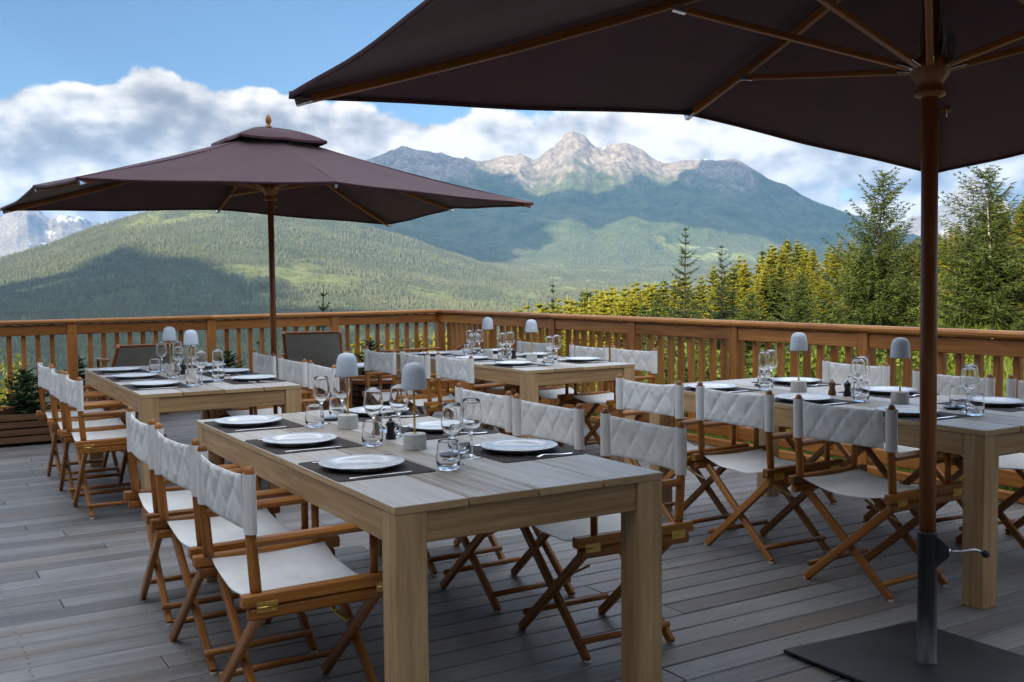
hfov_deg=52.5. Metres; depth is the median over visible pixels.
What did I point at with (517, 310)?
spruce tree
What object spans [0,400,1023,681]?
deck
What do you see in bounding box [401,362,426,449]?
table lamp
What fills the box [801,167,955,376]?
spruce tree
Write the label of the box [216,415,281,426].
dinner plate
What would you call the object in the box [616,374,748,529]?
director chair
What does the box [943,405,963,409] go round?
butter dish
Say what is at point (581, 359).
dinner plate
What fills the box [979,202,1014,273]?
spruce tree
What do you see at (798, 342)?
table lamp
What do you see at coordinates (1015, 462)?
director chair
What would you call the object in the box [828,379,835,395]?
pepper mill
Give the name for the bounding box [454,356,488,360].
dinner plate
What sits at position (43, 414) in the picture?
director chair
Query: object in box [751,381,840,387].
placemat
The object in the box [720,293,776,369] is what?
spruce tree
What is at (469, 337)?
wine glass
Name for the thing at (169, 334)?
table lamp
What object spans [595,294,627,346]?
spruce tree
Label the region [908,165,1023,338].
spruce tree
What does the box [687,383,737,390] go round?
dinner plate
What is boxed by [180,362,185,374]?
salt mill
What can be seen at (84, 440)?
director chair
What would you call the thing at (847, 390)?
salt mill
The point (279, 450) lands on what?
placemat
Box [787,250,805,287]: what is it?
spruce tree
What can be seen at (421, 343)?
spruce tree
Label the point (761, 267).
spruce tree
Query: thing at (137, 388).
placemat
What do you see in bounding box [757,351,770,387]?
wine glass
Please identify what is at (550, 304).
spruce tree
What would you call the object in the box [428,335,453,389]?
spruce tree
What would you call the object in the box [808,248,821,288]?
spruce tree
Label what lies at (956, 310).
leafy shrub
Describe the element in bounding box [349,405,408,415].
dinner plate
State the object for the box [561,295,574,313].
spruce tree
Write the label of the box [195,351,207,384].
wine glass
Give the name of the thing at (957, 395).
water tumbler
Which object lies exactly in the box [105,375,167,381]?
placemat
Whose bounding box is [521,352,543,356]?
dinner plate
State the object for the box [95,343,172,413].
deck lounger
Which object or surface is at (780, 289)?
spruce tree
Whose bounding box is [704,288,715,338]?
spruce tree
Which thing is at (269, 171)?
parasol
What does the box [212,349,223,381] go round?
wine glass
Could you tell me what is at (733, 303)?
spruce tree
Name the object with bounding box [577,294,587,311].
spruce tree
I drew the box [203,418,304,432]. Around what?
placemat
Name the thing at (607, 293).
spruce tree
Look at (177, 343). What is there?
wine glass
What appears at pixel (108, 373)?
placemat
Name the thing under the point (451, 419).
wine glass
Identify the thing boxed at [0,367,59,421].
spruce
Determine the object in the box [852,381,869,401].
water tumbler
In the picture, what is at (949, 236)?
spruce tree
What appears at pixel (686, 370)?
leafy shrub
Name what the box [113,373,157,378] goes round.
dinner plate
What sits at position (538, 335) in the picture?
spruce tree
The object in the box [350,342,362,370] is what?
spruce tree
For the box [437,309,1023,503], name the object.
railing
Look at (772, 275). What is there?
spruce tree
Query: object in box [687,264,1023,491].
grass
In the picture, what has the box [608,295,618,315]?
spruce tree
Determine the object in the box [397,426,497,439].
placemat
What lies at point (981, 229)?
spruce tree
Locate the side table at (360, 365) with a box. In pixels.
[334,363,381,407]
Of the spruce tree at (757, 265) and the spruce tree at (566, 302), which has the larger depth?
the spruce tree at (566, 302)
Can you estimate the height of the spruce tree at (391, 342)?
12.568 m
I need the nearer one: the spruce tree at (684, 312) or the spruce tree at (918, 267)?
the spruce tree at (684, 312)
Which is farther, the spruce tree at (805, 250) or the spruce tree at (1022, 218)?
the spruce tree at (805, 250)
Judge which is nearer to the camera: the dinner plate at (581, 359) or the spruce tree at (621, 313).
the dinner plate at (581, 359)
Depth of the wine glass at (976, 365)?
4.95 m
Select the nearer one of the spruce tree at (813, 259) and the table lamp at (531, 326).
the table lamp at (531, 326)
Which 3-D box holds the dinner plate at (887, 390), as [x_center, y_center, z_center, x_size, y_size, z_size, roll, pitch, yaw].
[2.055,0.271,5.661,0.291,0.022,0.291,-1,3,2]
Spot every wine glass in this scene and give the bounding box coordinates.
[156,342,166,370]
[172,341,182,368]
[173,346,184,376]
[187,345,197,368]
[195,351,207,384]
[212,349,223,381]
[312,376,329,423]
[333,374,350,420]
[363,387,382,418]
[389,384,408,436]
[441,402,462,464]
[461,398,481,458]
[465,330,474,354]
[475,329,483,353]
[498,332,507,346]
[506,332,514,357]
[545,336,554,363]
[552,335,561,362]
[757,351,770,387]
[766,349,777,385]
[850,358,865,398]
[856,356,869,380]
[960,366,977,412]
[963,364,979,408]
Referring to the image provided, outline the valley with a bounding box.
[0,210,754,409]
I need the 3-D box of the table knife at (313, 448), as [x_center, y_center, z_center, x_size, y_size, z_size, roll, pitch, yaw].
[-0.755,0.410,3.955,0.224,0.004,0.019,-2,4,-29]
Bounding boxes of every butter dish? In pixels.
[200,379,215,382]
[324,416,337,420]
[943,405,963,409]
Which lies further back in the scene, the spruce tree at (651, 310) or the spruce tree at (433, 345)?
the spruce tree at (433, 345)
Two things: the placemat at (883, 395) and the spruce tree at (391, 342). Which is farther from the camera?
the spruce tree at (391, 342)
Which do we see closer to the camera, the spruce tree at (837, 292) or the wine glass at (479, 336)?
the wine glass at (479, 336)
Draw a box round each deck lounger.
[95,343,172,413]
[282,330,348,382]
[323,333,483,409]
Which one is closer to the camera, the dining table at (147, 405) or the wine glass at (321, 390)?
the wine glass at (321, 390)
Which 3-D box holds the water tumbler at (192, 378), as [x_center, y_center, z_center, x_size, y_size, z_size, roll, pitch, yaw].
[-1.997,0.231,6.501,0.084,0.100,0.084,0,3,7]
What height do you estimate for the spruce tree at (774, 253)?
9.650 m
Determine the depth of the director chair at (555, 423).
4.64 m
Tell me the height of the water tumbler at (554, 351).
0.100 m
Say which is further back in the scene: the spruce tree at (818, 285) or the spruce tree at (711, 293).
the spruce tree at (818, 285)
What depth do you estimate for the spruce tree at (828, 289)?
54.66 m
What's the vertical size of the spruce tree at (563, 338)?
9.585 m
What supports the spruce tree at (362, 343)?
on the hillside
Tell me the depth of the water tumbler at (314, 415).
4.55 m
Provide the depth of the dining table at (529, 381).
7.67 m
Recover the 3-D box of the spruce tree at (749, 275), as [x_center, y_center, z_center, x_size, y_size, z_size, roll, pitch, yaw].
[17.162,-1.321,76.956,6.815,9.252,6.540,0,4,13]
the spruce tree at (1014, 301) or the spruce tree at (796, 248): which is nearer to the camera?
the spruce tree at (1014, 301)
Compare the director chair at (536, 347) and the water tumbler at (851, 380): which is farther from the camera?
the director chair at (536, 347)
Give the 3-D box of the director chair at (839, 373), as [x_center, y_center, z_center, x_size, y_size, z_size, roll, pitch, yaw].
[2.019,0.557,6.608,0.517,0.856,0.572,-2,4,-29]
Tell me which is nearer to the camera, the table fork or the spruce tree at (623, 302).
the table fork
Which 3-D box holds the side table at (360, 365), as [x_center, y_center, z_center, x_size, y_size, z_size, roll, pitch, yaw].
[-1.615,0.509,10.947,0.400,0.525,0.400,-3,4,-31]
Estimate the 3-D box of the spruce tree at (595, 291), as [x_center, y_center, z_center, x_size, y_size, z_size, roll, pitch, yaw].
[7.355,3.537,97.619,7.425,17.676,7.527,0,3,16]
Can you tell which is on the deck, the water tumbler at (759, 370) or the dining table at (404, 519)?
the dining table at (404, 519)
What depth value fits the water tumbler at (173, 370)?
7.04 m
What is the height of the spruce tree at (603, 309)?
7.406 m
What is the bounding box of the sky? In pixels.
[0,0,1023,229]
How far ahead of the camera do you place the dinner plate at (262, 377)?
6.86 m
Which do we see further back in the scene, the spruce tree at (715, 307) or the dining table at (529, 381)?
the spruce tree at (715, 307)
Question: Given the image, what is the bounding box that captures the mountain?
[363,131,953,272]
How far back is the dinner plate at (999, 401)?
5.11 m
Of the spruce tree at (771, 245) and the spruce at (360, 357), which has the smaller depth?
the spruce at (360, 357)
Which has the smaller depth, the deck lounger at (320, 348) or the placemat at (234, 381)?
the placemat at (234, 381)
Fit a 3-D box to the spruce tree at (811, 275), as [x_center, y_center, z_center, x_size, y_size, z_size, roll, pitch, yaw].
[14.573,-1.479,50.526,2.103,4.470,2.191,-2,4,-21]
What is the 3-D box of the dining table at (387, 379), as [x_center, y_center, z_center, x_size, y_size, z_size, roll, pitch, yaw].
[-1.265,0.337,11.538,1.852,0.810,0.689,-1,3,-13]
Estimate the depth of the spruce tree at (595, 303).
81.25 m
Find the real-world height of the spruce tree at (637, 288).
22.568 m
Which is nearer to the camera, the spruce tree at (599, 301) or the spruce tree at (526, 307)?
the spruce tree at (599, 301)
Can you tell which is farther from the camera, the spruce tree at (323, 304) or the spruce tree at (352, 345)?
the spruce tree at (352, 345)
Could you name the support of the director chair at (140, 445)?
on the deck
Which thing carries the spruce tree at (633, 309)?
on the hillside
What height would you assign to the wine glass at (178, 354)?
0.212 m
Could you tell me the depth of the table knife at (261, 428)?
4.52 m
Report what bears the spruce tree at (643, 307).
on the hillside
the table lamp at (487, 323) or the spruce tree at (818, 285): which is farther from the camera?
the spruce tree at (818, 285)
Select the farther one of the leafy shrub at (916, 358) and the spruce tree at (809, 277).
the spruce tree at (809, 277)
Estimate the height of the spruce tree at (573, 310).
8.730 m
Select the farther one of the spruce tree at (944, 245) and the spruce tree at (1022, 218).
the spruce tree at (944, 245)
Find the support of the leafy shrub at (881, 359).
on the hillside
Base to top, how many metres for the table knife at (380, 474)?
0.004 m
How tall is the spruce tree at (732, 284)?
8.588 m
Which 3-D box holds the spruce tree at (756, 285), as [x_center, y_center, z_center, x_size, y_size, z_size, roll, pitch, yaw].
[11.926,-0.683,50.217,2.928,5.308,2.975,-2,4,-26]
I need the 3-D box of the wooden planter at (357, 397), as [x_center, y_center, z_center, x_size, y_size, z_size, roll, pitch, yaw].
[-1.614,0.572,11.902,0.440,0.290,0.440,-3,4,-31]
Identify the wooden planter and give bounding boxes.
[0,406,60,444]
[352,379,391,405]
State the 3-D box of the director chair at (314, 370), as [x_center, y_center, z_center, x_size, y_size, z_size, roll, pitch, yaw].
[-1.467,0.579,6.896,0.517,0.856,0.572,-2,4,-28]
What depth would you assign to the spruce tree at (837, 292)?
56.00 m
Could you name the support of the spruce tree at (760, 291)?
on the hillside
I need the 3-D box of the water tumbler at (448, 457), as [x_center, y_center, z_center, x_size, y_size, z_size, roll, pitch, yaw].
[-0.215,0.384,3.508,0.084,0.100,0.084,-2,4,-21]
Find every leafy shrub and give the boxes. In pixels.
[0,348,16,405]
[0,353,34,405]
[562,342,599,416]
[595,362,666,415]
[642,341,720,431]
[674,342,751,414]
[745,343,814,378]
[772,346,855,381]
[839,346,898,385]
[896,351,992,375]
[941,301,1009,327]
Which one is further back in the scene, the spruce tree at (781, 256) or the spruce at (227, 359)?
the spruce tree at (781, 256)
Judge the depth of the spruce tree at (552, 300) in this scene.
24.95 m
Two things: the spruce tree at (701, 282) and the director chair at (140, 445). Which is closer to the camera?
the director chair at (140, 445)
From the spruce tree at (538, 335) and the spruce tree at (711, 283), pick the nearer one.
the spruce tree at (538, 335)
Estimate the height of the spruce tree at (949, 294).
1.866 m
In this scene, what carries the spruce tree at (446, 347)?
on the hillside
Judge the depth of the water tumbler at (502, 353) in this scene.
8.39 m
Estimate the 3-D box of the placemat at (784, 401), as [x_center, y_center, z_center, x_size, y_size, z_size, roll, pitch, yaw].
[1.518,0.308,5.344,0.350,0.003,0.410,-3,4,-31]
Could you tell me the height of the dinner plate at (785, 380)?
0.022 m
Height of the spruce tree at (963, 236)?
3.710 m
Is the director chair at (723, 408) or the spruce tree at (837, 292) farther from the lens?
the spruce tree at (837, 292)
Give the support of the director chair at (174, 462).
on the deck
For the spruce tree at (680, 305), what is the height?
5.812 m
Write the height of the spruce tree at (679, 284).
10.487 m
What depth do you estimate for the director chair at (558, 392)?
8.68 m
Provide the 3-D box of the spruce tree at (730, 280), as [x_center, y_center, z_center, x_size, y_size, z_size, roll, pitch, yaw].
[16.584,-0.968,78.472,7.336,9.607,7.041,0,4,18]
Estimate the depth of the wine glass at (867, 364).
5.51 m
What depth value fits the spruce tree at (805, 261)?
75.06 m
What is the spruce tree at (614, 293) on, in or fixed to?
on the hillside
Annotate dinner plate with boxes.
[98,367,140,372]
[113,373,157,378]
[130,380,179,386]
[205,363,225,367]
[208,368,249,373]
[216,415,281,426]
[231,374,276,380]
[262,432,336,446]
[319,454,403,471]
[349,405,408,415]
[407,420,442,432]
[418,351,450,355]
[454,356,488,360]
[480,438,557,453]
[494,360,531,365]
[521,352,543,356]
[564,357,600,361]
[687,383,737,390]
[773,377,821,383]
[775,393,833,402]
[869,386,917,394]
[874,405,941,415]
[984,397,1023,406]
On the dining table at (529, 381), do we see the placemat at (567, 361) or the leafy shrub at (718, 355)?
the placemat at (567, 361)
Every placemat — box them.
[92,369,149,374]
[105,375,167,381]
[122,382,190,390]
[185,365,232,369]
[199,371,257,376]
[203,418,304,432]
[221,378,285,384]
[245,437,362,454]
[298,454,435,481]
[346,410,427,421]
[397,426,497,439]
[411,354,462,356]
[467,444,584,462]
[475,358,503,361]
[483,363,548,367]
[511,355,565,358]
[557,360,614,363]
[684,387,760,392]
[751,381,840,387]
[774,398,860,405]
[837,391,939,397]
[883,412,971,421]
[937,402,1023,411]
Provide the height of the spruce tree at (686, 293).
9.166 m
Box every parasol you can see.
[0,114,533,378]
[289,0,1023,681]
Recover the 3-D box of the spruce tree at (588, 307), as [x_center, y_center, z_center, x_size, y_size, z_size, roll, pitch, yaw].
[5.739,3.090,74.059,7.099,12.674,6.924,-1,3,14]
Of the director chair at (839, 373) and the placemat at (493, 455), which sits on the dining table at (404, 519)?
the placemat at (493, 455)
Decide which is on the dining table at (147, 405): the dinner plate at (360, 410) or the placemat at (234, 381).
the placemat at (234, 381)
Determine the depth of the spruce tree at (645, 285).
89.21 m
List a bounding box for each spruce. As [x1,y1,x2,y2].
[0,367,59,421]
[64,355,86,385]
[210,350,243,367]
[354,339,386,392]
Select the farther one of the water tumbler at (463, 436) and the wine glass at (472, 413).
the water tumbler at (463, 436)
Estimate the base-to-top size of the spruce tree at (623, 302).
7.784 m
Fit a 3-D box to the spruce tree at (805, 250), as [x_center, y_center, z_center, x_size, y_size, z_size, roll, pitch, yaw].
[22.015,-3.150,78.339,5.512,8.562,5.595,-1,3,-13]
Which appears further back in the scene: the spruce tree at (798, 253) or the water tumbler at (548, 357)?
the spruce tree at (798, 253)
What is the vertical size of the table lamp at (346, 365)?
0.330 m
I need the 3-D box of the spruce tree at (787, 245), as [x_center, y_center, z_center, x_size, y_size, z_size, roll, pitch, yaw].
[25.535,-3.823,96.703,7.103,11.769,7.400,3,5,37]
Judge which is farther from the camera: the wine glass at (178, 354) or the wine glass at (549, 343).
the wine glass at (549, 343)
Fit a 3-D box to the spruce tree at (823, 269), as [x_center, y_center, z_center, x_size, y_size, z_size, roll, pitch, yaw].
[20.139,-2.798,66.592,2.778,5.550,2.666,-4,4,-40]
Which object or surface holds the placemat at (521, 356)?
on the dining table at (529, 381)
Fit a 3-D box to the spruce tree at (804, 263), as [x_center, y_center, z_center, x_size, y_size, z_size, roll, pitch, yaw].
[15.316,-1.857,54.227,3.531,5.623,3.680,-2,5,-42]
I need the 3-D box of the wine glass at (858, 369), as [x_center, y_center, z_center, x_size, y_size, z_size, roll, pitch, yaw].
[1.803,0.196,5.410,0.079,0.212,0.079,1,4,30]
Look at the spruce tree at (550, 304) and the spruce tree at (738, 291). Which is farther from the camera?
the spruce tree at (550, 304)
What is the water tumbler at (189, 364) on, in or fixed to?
on the dining table at (147, 405)
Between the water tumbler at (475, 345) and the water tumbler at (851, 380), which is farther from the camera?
the water tumbler at (475, 345)
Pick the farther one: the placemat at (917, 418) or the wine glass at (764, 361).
the wine glass at (764, 361)
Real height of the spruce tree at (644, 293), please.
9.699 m
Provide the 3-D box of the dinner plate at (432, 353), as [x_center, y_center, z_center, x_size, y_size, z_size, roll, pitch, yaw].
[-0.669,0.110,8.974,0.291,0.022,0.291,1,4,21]
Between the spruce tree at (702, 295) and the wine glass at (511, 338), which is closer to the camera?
the wine glass at (511, 338)
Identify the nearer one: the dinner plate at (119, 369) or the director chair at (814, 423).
the director chair at (814, 423)
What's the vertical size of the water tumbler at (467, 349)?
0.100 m
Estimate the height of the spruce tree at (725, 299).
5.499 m
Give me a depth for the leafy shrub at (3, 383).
24.19 m
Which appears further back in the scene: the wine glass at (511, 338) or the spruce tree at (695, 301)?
the spruce tree at (695, 301)
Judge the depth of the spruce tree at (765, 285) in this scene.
45.73 m
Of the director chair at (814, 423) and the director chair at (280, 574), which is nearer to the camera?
the director chair at (280, 574)
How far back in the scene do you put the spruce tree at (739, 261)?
120.76 m
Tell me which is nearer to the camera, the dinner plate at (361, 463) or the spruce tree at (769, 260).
the dinner plate at (361, 463)
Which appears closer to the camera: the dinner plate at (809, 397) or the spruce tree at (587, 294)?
the dinner plate at (809, 397)
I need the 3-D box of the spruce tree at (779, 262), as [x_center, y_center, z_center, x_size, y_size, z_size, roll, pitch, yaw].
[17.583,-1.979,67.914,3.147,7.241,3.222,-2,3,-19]
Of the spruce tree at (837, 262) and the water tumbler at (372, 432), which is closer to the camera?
the water tumbler at (372, 432)
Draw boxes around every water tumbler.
[149,358,160,372]
[167,363,179,377]
[186,370,199,385]
[187,359,198,369]
[212,365,224,380]
[305,404,323,427]
[329,395,346,415]
[362,419,382,446]
[381,408,400,432]
[436,439,460,470]
[448,427,469,452]
[463,344,472,355]
[472,341,480,351]
[498,347,507,359]
[543,351,553,364]
[552,349,557,360]
[757,368,770,381]
[758,372,773,390]
[848,376,855,392]
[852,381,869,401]
[949,386,966,406]
[965,393,984,415]
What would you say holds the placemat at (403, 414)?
on the dining table at (404, 519)
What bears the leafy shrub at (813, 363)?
on the hillside
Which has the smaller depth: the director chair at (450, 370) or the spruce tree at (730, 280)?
the director chair at (450, 370)
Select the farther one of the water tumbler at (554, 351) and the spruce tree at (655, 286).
the spruce tree at (655, 286)
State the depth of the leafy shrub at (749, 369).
17.29 m
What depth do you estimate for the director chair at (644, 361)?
8.23 m
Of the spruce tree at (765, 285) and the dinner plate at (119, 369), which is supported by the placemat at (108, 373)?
the dinner plate at (119, 369)
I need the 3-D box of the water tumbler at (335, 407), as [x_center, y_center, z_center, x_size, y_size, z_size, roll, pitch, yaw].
[-0.827,0.309,4.923,0.084,0.100,0.084,0,3,6]
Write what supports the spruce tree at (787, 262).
on the hillside
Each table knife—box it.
[235,426,285,430]
[284,446,341,451]
[348,471,411,478]
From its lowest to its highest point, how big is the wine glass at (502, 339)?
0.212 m
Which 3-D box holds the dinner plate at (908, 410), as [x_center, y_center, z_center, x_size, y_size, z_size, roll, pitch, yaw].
[1.825,0.324,4.793,0.291,0.022,0.291,-2,3,-18]
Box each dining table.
[85,362,301,520]
[196,408,662,681]
[396,349,634,462]
[649,377,1023,609]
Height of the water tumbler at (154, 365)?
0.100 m
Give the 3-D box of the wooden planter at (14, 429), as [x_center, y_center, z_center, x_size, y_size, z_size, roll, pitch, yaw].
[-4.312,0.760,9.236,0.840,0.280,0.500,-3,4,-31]
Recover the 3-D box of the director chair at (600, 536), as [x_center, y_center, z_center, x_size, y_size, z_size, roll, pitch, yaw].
[0.320,0.725,4.019,0.517,0.856,0.572,-2,4,-29]
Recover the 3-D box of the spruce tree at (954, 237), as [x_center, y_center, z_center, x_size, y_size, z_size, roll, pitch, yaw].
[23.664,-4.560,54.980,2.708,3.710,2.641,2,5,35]
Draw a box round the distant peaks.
[0,175,1015,257]
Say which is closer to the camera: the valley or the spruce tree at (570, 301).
the spruce tree at (570, 301)
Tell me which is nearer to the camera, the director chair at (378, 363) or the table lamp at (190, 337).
the table lamp at (190, 337)
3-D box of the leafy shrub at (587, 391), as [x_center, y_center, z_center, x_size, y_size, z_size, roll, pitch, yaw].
[1.637,1.398,21.985,1.446,2.757,1.281,2,4,34]
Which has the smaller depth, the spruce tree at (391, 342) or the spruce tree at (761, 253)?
the spruce tree at (391, 342)
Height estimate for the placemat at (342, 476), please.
0.003 m
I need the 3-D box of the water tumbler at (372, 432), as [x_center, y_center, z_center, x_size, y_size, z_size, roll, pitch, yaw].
[-0.543,0.357,4.042,0.084,0.100,0.084,-3,4,-36]
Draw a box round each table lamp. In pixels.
[163,327,176,371]
[184,330,198,378]
[336,353,357,428]
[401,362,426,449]
[482,317,492,355]
[525,319,537,360]
[790,332,807,391]
[890,337,910,403]
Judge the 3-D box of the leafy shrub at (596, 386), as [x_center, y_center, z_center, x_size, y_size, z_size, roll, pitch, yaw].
[2.253,1.163,19.534,1.509,2.195,1.566,-1,3,0]
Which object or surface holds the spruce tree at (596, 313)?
on the hillside
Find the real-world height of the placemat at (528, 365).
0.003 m
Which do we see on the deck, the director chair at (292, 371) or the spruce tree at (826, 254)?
the director chair at (292, 371)
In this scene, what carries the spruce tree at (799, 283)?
on the hillside
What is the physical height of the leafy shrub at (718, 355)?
1.742 m
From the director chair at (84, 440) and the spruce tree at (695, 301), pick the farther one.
the spruce tree at (695, 301)
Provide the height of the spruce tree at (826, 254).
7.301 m
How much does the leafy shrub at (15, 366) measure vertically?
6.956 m
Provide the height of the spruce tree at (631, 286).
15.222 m
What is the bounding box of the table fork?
[526,452,571,456]
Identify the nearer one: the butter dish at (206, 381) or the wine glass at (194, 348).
the butter dish at (206, 381)
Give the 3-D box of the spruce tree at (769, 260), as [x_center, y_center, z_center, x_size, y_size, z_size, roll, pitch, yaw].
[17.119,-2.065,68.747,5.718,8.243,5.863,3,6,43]
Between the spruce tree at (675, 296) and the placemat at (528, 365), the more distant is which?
the spruce tree at (675, 296)
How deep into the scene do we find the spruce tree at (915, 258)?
104.96 m
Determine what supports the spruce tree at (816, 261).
on the hillside
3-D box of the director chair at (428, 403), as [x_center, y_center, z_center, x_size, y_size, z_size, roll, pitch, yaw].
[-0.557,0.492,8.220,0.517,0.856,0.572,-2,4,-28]
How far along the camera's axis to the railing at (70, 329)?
11.51 m
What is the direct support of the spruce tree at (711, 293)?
on the hillside
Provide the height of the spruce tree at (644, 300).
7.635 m
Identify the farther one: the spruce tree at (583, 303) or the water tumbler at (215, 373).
the spruce tree at (583, 303)
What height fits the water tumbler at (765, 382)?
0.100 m
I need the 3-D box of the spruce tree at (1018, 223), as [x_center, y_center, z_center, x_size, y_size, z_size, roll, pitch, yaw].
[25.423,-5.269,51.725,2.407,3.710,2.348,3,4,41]
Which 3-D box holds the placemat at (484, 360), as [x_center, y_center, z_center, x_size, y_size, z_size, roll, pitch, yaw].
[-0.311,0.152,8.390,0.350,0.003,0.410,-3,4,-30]
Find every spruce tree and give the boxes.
[318,284,331,330]
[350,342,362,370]
[352,341,364,362]
[390,336,394,374]
[419,332,423,351]
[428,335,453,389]
[445,331,454,390]
[497,308,524,339]
[523,299,533,335]
[524,299,547,334]
[537,328,545,342]
[544,283,564,384]
[546,297,556,311]
[554,295,564,334]
[558,313,565,351]
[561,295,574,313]
[562,309,588,386]
[564,296,575,330]
[576,285,592,306]
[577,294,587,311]
[583,299,592,314]
[586,290,597,309]
[587,291,603,341]
[587,300,622,416]
[591,295,597,309]
[593,303,604,338]
[594,291,614,309]
[595,294,614,314]
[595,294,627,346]
[608,283,618,302]
[608,288,618,308]
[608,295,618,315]
[612,294,627,348]
[612,300,628,338]
[617,284,630,302]
[627,285,637,299]
[627,291,638,315]
[628,297,641,315]
[633,290,643,312]
[634,281,643,299]
[634,296,650,316]
[636,288,649,316]
[636,302,647,350]
[641,283,659,306]
[642,292,677,380]
[642,295,666,371]
[645,280,674,317]
[645,287,659,313]
[648,287,666,314]
[652,284,665,302]
[655,227,718,382]
[659,275,669,298]
[665,289,695,369]
[666,279,677,315]
[670,277,702,309]
[674,282,691,314]
[682,290,706,341]
[693,276,707,312]
[696,283,708,318]
[697,246,752,374]
[697,283,736,368]
[703,267,715,303]
[703,275,737,317]
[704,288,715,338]
[706,265,718,296]
[707,279,731,344]
[711,270,729,294]
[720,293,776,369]
[723,263,743,307]
[723,266,741,297]
[725,284,747,318]
[726,275,738,307]
[726,285,745,319]
[735,252,741,271]
[736,259,753,312]
[737,262,756,307]
[742,273,764,317]
[745,271,775,301]
[749,265,764,302]
[751,256,764,294]
[751,279,775,349]
[752,242,775,278]
[752,249,765,283]
[752,268,781,319]
[754,250,776,292]
[756,247,785,278]
[758,264,813,349]
[763,270,784,343]
[763,272,821,354]
[773,258,785,301]
[774,245,794,318]
[774,268,792,315]
[776,246,793,281]
[777,240,799,275]
[782,269,818,321]
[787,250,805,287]
[790,238,801,265]
[790,253,830,317]
[791,244,817,277]
[794,251,819,306]
[796,263,824,323]
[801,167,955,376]
[803,266,822,322]
[807,247,823,281]
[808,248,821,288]
[812,272,829,309]
[816,270,835,323]
[817,257,829,296]
[818,247,835,303]
[819,250,840,318]
[833,267,846,314]
[834,249,841,274]
[835,240,844,262]
[844,239,858,262]
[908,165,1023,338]
[912,239,920,282]
[913,240,920,283]
[938,222,964,270]
[938,230,949,275]
[938,258,967,302]
[943,227,956,254]
[953,218,975,259]
[971,203,1001,260]
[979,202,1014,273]
[981,237,1023,330]
[1008,197,1023,255]
[1010,199,1022,254]
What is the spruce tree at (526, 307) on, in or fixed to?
on the hillside
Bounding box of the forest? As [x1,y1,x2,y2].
[0,210,830,405]
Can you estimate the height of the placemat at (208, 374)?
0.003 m
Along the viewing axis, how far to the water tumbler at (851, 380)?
5.58 m
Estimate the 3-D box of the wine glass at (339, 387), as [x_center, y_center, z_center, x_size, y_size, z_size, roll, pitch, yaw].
[-0.785,0.260,4.802,0.079,0.212,0.079,-2,4,-22]
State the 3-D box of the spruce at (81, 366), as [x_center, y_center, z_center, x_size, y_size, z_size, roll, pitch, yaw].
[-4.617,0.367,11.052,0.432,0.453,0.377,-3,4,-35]
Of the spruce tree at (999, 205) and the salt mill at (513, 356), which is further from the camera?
the spruce tree at (999, 205)
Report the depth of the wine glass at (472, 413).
3.71 m
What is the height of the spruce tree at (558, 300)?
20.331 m
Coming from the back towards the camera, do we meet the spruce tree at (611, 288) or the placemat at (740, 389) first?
the spruce tree at (611, 288)
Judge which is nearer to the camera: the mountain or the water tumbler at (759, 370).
the water tumbler at (759, 370)
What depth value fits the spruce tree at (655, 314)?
31.66 m
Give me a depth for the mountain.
6890.07 m
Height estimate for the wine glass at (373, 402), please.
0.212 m
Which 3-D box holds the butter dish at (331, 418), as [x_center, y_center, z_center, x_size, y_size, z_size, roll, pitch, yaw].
[-0.833,0.358,4.817,0.095,0.016,0.096,0,3,17]
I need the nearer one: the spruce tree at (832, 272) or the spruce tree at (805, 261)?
the spruce tree at (832, 272)
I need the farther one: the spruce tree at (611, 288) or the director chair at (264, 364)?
the spruce tree at (611, 288)
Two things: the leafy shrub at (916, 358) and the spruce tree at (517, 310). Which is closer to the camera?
the leafy shrub at (916, 358)
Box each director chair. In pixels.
[36,359,125,480]
[48,365,130,501]
[61,371,166,519]
[123,406,241,626]
[150,423,317,675]
[192,444,382,681]
[205,350,276,418]
[217,355,307,463]
[253,360,335,497]
[362,347,448,416]
[400,349,478,415]
[427,383,512,576]
[435,352,518,433]
[440,393,584,613]
[476,338,554,429]
[518,408,692,663]
[539,342,609,447]
[565,345,656,459]
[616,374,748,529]
[691,382,843,563]
[779,357,889,504]
[788,394,962,602]
[857,367,994,522]
[943,375,1023,548]
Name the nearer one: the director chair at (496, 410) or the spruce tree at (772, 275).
the director chair at (496, 410)
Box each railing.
[0,309,445,414]
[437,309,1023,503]
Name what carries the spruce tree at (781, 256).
on the hillside
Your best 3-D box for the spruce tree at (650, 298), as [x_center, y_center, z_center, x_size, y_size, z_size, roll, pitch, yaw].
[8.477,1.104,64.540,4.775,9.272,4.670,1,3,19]
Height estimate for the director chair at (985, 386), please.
0.856 m
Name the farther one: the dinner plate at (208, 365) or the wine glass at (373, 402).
the dinner plate at (208, 365)
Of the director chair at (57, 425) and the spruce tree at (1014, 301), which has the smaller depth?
the director chair at (57, 425)
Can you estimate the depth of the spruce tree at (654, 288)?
71.55 m
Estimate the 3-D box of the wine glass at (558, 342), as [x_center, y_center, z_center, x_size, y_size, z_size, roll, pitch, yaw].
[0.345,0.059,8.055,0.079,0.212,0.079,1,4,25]
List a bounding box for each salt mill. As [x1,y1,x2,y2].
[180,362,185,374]
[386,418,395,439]
[511,348,516,358]
[843,380,851,396]
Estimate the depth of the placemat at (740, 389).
5.91 m
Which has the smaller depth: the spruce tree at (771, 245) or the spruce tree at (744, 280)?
the spruce tree at (744, 280)
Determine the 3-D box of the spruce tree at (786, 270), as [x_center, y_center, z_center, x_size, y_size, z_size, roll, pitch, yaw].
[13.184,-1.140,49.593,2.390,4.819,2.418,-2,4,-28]

